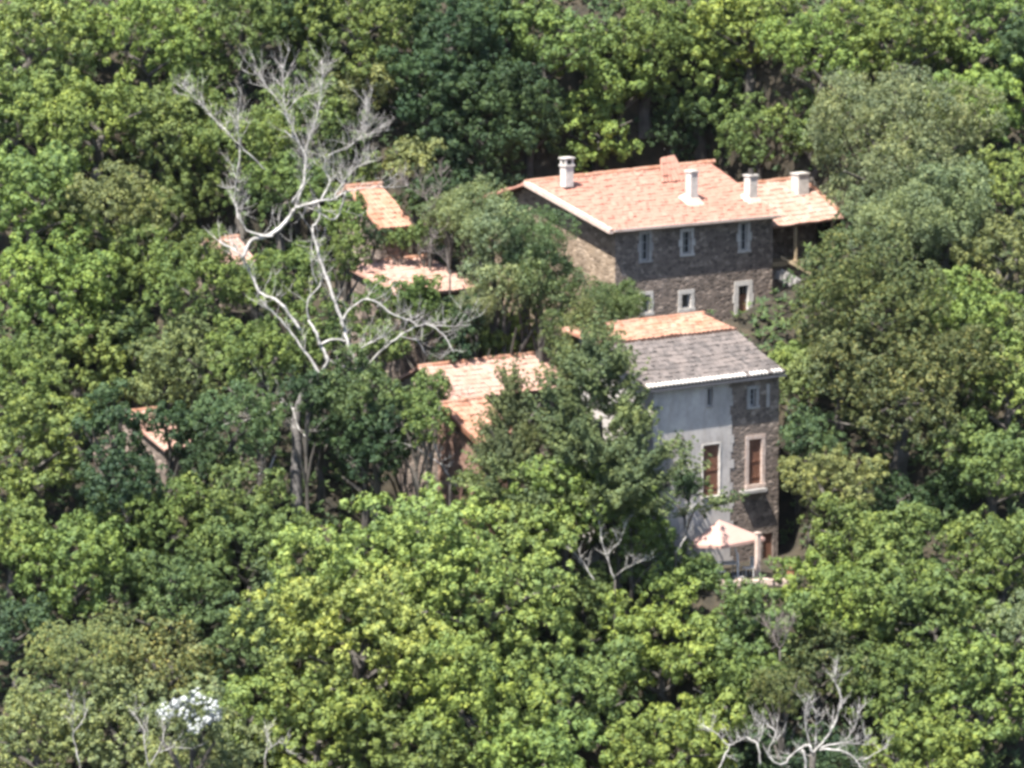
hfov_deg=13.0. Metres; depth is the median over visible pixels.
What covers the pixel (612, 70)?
chestnut tree
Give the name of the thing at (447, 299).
broadleaf tree
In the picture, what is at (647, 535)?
broadleaf tree
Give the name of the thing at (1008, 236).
broadleaf tree
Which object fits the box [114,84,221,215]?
chestnut tree
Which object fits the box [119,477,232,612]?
broadleaf tree
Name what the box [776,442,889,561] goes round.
broadleaf tree
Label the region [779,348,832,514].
broadleaf tree
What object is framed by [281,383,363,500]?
broadleaf tree
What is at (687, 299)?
window
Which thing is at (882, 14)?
chestnut tree
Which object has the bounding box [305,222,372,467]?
broadleaf tree
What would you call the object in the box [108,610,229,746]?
oak tree
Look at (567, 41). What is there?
chestnut tree
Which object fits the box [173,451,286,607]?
broadleaf tree
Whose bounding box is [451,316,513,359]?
broadleaf tree
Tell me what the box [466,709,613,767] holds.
chestnut tree
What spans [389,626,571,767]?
chestnut tree
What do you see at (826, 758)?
broadleaf tree
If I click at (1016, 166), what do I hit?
broadleaf tree
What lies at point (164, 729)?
bare sapling
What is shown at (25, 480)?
chestnut tree
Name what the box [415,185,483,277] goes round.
ash tree
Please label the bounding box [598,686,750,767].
chestnut tree
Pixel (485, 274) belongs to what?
ash tree
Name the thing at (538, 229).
ash tree
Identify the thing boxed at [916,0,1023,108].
chestnut tree
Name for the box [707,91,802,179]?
broadleaf tree
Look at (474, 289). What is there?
ash tree
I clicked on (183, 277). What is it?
broadleaf tree
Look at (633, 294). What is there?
shrub
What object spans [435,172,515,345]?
ash tree
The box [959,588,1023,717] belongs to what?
broadleaf tree
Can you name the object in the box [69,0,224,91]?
chestnut tree
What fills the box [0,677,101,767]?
broadleaf tree
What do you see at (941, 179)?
ash tree
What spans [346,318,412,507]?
broadleaf tree
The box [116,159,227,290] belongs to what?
broadleaf tree
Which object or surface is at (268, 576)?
broadleaf tree
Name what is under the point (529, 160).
chestnut tree
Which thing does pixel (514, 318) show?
broadleaf tree
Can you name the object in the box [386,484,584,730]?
chestnut tree
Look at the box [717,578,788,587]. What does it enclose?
terrace wall
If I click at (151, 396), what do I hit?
broadleaf tree
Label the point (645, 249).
window
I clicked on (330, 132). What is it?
broadleaf tree
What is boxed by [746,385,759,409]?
window
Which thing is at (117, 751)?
broadleaf tree
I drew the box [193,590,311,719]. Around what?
broadleaf tree
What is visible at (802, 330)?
oak tree
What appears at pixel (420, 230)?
broadleaf tree
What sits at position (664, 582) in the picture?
broadleaf tree
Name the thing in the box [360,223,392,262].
broadleaf tree
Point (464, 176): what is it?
broadleaf tree
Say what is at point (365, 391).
broadleaf tree
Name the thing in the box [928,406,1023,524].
chestnut tree
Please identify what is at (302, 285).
broadleaf tree
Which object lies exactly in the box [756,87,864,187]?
broadleaf tree
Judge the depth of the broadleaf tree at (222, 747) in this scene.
204.38 m
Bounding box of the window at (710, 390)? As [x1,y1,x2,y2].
[706,387,713,406]
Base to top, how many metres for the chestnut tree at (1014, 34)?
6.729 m
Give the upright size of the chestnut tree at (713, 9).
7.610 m
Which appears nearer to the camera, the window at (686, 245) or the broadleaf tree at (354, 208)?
the broadleaf tree at (354, 208)
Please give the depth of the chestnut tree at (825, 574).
211.47 m
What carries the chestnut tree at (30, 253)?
on the hillside
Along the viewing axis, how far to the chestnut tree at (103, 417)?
216.56 m
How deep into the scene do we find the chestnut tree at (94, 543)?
213.09 m
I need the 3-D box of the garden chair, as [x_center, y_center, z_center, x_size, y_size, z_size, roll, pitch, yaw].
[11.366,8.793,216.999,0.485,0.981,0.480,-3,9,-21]
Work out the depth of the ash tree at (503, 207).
225.26 m
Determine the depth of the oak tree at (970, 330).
221.22 m
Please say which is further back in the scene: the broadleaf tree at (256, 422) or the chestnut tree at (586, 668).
the broadleaf tree at (256, 422)
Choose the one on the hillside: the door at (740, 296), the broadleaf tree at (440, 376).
the broadleaf tree at (440, 376)
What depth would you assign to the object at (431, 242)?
225.16 m
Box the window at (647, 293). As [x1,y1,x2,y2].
[639,291,653,315]
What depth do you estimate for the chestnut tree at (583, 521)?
211.59 m
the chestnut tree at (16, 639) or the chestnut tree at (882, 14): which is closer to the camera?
the chestnut tree at (16, 639)
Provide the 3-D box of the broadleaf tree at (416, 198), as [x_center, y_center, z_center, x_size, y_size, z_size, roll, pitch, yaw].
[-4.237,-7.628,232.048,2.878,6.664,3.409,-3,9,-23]
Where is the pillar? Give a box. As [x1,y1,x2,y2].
[753,532,761,577]
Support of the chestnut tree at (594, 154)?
on the hillside
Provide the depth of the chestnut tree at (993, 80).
236.28 m
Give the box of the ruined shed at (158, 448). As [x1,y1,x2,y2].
[85,406,192,492]
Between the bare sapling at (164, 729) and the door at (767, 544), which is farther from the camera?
the door at (767, 544)
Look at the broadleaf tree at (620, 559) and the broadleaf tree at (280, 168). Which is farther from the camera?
the broadleaf tree at (280, 168)
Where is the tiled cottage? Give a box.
[392,350,570,536]
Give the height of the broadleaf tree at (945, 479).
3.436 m
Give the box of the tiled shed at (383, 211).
[330,181,413,270]
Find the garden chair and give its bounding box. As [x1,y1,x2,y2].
[742,556,754,576]
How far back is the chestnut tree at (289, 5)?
240.00 m
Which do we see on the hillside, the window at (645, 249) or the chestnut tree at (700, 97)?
the chestnut tree at (700, 97)
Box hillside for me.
[0,0,1023,767]
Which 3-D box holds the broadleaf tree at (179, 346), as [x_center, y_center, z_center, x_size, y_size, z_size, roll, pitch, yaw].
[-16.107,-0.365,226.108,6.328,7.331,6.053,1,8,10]
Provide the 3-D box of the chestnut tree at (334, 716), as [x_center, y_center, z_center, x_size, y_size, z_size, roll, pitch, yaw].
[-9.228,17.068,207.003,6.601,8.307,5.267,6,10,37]
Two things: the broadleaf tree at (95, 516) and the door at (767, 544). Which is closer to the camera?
the broadleaf tree at (95, 516)
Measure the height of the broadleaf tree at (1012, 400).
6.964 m
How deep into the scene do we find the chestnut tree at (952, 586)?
211.20 m
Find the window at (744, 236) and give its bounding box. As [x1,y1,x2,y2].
[737,221,751,252]
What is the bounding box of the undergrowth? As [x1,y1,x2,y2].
[0,0,1023,767]
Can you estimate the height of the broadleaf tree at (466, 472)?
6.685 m
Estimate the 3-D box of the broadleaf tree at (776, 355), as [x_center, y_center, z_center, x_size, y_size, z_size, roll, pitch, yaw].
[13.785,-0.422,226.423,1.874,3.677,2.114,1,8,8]
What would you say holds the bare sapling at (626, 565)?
on the hillside
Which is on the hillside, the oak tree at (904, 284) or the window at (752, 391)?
the oak tree at (904, 284)
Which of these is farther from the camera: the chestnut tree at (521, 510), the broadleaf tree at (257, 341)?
the broadleaf tree at (257, 341)
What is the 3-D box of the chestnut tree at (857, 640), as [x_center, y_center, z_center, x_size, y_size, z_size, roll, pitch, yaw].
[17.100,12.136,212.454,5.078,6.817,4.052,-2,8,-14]
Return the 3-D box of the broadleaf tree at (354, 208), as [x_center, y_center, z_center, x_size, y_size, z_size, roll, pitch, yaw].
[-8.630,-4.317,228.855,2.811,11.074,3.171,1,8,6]
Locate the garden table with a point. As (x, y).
(732, 562)
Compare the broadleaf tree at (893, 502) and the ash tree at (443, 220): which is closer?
the broadleaf tree at (893, 502)
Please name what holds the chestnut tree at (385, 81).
on the hillside
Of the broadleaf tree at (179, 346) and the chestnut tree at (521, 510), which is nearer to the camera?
the chestnut tree at (521, 510)
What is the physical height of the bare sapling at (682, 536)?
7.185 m
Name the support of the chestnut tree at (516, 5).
on the hillside
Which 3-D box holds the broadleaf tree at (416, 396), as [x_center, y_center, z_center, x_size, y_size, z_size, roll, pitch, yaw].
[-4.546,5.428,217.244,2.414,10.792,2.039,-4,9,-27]
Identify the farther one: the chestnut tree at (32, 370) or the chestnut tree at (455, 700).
the chestnut tree at (32, 370)
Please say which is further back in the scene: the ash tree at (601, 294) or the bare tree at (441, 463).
the ash tree at (601, 294)
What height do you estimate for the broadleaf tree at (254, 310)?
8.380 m
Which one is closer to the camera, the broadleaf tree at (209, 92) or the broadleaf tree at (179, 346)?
the broadleaf tree at (179, 346)
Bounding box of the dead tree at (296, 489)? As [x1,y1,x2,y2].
[170,37,490,531]
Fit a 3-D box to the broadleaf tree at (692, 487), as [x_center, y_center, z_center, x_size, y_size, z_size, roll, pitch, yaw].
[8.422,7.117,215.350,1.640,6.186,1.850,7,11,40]
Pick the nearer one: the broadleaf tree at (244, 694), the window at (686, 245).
the broadleaf tree at (244, 694)
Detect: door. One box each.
[733,280,753,315]
[763,532,771,557]
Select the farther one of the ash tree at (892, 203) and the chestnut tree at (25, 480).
the ash tree at (892, 203)
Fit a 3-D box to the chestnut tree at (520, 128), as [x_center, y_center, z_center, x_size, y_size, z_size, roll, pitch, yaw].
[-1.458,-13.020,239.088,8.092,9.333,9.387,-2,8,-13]
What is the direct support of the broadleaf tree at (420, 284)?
on the hillside
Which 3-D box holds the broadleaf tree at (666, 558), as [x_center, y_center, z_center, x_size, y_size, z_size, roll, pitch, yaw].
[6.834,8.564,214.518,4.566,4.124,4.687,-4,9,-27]
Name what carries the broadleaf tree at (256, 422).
on the hillside
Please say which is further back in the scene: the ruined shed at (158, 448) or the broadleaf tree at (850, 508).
the ruined shed at (158, 448)
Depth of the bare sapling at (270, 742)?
200.60 m
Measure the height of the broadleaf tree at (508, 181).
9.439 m
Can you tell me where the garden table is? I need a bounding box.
[719,560,739,574]
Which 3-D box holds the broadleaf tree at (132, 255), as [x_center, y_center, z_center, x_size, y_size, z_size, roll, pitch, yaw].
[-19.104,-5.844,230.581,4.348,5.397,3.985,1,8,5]
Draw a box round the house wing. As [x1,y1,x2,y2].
[739,172,844,296]
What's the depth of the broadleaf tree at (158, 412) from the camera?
217.50 m
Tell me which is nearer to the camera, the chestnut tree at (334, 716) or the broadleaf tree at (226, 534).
the chestnut tree at (334, 716)
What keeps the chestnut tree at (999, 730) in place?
on the hillside
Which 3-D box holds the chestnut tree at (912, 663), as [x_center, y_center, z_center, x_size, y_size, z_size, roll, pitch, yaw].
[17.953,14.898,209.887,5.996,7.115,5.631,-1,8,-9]
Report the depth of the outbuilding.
219.22 m
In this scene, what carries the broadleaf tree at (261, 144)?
on the hillside
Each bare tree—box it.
[384,429,456,554]
[698,653,894,767]
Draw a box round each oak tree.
[10,603,149,757]
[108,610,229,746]
[746,663,813,767]
[765,610,872,745]
[788,220,956,423]
[795,301,889,437]
[801,314,1020,499]
[810,252,884,363]
[902,323,1000,471]
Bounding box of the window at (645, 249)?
[638,230,652,262]
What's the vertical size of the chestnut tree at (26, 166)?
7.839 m
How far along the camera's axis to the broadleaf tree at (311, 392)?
216.57 m
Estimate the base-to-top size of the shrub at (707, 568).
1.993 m
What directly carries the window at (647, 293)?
in the stone house at (669, 235)
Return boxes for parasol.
[689,520,764,578]
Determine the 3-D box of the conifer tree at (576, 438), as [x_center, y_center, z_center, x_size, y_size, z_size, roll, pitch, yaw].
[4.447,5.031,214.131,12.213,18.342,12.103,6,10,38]
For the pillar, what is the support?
on the hillside
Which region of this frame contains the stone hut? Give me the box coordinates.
[195,234,254,310]
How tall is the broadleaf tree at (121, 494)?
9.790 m
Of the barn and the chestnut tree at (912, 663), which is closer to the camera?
the chestnut tree at (912, 663)
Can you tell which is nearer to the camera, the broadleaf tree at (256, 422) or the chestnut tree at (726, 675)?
the chestnut tree at (726, 675)
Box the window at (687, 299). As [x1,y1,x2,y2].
[678,289,694,312]
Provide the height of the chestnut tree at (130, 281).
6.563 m
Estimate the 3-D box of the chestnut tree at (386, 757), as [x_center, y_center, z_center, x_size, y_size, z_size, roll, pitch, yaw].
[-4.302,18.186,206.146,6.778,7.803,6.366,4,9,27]
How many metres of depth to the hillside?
230.80 m
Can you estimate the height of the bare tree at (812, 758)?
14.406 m
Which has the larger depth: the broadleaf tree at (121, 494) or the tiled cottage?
the tiled cottage
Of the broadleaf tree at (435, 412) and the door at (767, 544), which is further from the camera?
the door at (767, 544)
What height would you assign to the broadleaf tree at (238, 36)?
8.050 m
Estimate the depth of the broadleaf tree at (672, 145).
245.57 m
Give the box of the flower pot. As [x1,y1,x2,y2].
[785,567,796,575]
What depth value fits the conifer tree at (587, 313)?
219.75 m
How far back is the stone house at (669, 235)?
233.25 m
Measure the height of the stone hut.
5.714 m
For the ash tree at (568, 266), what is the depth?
225.33 m
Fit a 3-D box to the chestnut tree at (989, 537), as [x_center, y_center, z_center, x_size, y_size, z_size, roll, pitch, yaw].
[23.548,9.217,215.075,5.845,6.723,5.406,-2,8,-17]
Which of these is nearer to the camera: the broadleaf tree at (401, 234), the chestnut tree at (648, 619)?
the chestnut tree at (648, 619)
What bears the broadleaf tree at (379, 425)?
on the hillside
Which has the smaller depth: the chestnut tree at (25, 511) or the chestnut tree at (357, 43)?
the chestnut tree at (25, 511)
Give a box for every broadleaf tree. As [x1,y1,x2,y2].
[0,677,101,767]
[41,159,173,306]
[44,664,189,767]
[66,486,157,596]
[74,438,174,618]
[95,308,169,408]
[97,216,178,320]
[99,540,239,684]
[103,441,156,600]
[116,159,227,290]
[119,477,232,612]
[120,350,190,408]
[124,710,277,767]
[127,303,241,438]
[138,240,256,381]
[138,399,198,579]
[161,49,236,158]
[167,421,247,585]
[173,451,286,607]
[175,101,301,237]
[177,0,308,113]
[178,222,237,381]
[185,378,288,583]
[187,488,321,634]
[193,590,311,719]
[203,314,324,500]
[207,667,290,767]
[222,146,334,269]
[227,249,289,400]
[242,239,334,429]
[242,555,332,668]
[245,70,374,212]
[277,365,331,579]
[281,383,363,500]
[283,288,360,466]
[301,138,382,198]
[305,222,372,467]
[311,190,370,380]
[318,343,416,561]
[318,395,420,569]
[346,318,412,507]
[350,273,412,454]
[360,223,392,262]
[382,134,447,254]
[383,227,412,265]
[390,274,442,364]
[390,286,458,368]
[394,385,439,565]
[396,172,459,258]
[400,398,454,589]
[405,219,443,267]
[410,138,501,240]
[410,367,452,532]
[429,293,489,359]
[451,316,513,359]
[451,456,506,580]
[475,166,527,205]
[482,300,544,354]
[573,451,652,650]
[587,486,676,631]
[606,523,697,604]
[639,89,718,160]
[639,561,700,691]
[668,469,709,568]
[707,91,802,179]
[721,720,870,767]
[754,3,885,145]
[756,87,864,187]
[767,340,803,409]
[775,398,848,550]
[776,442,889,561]
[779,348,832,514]
[797,491,885,581]
[855,458,932,541]
[901,457,983,524]
[922,264,1023,404]
[948,208,1023,324]
[949,340,1023,465]
[958,144,1023,258]
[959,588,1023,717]
[984,288,1023,382]
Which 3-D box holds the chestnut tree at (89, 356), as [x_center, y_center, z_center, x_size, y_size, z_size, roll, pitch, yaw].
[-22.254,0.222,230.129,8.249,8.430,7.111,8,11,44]
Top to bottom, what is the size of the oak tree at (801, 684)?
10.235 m
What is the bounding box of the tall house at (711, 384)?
[562,311,786,574]
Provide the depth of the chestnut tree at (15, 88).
235.51 m
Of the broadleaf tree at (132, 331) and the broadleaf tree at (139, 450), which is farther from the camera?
the broadleaf tree at (132, 331)
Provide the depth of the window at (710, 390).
218.56 m
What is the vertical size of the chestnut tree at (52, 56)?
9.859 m
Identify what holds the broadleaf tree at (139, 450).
on the hillside
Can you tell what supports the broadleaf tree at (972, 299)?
on the hillside
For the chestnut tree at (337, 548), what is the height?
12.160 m
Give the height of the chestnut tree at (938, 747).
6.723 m
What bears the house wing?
on the hillside
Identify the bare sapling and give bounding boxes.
[61,685,89,767]
[126,696,204,767]
[260,719,300,767]
[565,502,652,707]
[674,495,695,602]
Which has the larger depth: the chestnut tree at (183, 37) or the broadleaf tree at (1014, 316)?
the chestnut tree at (183, 37)
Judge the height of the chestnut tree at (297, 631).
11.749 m
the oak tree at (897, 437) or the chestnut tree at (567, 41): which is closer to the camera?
the oak tree at (897, 437)
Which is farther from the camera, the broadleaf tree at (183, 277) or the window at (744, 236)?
the window at (744, 236)
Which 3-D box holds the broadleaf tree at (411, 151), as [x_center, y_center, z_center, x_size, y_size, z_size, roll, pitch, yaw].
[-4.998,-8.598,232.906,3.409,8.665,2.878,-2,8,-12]
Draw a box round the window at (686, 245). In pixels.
[679,228,694,256]
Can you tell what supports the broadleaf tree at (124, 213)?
on the hillside
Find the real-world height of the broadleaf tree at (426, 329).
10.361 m
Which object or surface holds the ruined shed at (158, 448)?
on the hillside
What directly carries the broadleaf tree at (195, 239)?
on the hillside
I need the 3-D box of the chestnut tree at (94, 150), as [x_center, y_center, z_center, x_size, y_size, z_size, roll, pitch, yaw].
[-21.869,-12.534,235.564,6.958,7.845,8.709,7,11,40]
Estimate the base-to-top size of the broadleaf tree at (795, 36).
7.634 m
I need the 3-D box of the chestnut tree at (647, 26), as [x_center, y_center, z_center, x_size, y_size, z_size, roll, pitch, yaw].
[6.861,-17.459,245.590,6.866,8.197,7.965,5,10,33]
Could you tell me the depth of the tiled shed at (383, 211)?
232.52 m
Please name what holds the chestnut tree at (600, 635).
on the hillside
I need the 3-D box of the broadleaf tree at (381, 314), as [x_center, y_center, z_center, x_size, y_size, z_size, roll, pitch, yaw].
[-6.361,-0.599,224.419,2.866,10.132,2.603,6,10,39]
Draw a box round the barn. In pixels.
[336,254,483,391]
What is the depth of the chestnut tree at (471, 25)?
239.05 m
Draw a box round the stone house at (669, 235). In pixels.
[474,155,780,340]
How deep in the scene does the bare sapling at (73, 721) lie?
200.58 m
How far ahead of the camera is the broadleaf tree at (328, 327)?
221.86 m
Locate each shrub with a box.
[146,671,233,767]
[394,158,450,270]
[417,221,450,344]
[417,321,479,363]
[603,277,652,319]
[672,550,729,590]
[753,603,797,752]
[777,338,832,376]
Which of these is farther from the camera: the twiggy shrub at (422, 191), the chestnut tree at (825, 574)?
the twiggy shrub at (422, 191)
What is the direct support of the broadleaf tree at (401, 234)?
on the hillside
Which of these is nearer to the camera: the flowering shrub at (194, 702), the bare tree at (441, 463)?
the flowering shrub at (194, 702)
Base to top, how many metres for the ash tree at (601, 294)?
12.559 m
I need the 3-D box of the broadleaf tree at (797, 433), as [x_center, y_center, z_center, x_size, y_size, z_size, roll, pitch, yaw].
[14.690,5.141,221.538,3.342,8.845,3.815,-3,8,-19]
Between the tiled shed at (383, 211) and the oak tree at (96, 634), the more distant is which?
the tiled shed at (383, 211)
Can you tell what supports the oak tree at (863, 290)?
on the hillside
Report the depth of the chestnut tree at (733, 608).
209.75 m
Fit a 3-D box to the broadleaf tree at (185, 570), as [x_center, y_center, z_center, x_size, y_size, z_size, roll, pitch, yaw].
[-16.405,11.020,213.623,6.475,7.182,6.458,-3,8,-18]
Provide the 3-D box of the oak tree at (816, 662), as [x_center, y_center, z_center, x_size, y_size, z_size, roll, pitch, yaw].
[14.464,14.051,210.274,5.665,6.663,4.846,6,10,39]
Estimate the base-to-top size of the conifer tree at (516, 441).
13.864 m
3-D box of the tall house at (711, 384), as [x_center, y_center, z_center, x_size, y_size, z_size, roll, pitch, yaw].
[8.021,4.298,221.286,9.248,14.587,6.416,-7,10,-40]
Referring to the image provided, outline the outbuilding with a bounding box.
[438,396,516,572]
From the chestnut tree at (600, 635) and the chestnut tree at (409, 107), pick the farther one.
the chestnut tree at (409, 107)
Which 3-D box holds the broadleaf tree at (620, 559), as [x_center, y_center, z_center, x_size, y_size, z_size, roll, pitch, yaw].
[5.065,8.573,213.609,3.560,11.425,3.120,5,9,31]
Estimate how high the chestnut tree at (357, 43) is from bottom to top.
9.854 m
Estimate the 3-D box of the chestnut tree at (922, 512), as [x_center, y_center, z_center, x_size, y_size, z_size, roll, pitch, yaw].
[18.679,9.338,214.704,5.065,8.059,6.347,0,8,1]
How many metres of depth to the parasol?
215.76 m
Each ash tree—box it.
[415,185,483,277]
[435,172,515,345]
[452,281,502,357]
[456,238,548,355]
[457,193,530,355]
[478,197,581,352]
[499,235,590,366]
[528,271,636,356]
[799,63,1010,261]
[833,169,958,345]
[886,151,999,305]
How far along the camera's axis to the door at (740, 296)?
235.37 m
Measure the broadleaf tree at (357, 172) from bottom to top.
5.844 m
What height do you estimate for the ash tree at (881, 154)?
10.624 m
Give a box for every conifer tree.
[446,299,749,655]
[467,353,553,615]
[540,289,616,406]
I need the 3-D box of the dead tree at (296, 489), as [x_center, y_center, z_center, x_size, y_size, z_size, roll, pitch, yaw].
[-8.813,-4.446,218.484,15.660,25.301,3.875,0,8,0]
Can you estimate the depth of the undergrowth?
224.67 m
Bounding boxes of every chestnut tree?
[0,0,103,140]
[0,70,63,182]
[0,139,84,285]
[0,209,126,389]
[0,330,60,455]
[0,382,98,522]
[0,479,52,600]
[0,592,57,695]
[1,309,145,461]
[1,508,160,664]
[4,69,167,213]
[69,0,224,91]
[71,377,148,583]
[80,253,165,374]
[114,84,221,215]
[227,541,464,767]
[253,666,384,767]
[259,0,342,90]
[267,472,506,724]
[279,0,425,125]
[323,56,400,161]
[342,689,488,767]
[376,32,491,165]
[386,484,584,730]
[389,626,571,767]
[394,0,520,96]
[402,53,564,215]
[458,0,558,79]
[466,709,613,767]
[489,494,577,684]
[490,1,605,124]
[491,80,571,179]
[497,634,644,761]
[502,451,618,679]
[541,560,645,693]
[550,70,644,172]
[584,0,705,138]
[584,32,668,146]
[595,588,734,742]
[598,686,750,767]
[652,12,746,161]
[667,0,747,100]
[680,576,818,741]
[687,0,810,119]
[692,632,787,767]
[772,533,892,688]
[816,573,927,702]
[829,0,967,120]
[836,632,967,763]
[851,500,946,640]
[853,559,1014,695]
[859,705,983,767]
[906,630,1023,767]
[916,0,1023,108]
[920,54,1023,181]
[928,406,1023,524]
[936,504,1023,632]
[993,12,1023,92]
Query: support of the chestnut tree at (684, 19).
on the hillside
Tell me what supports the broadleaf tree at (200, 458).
on the hillside

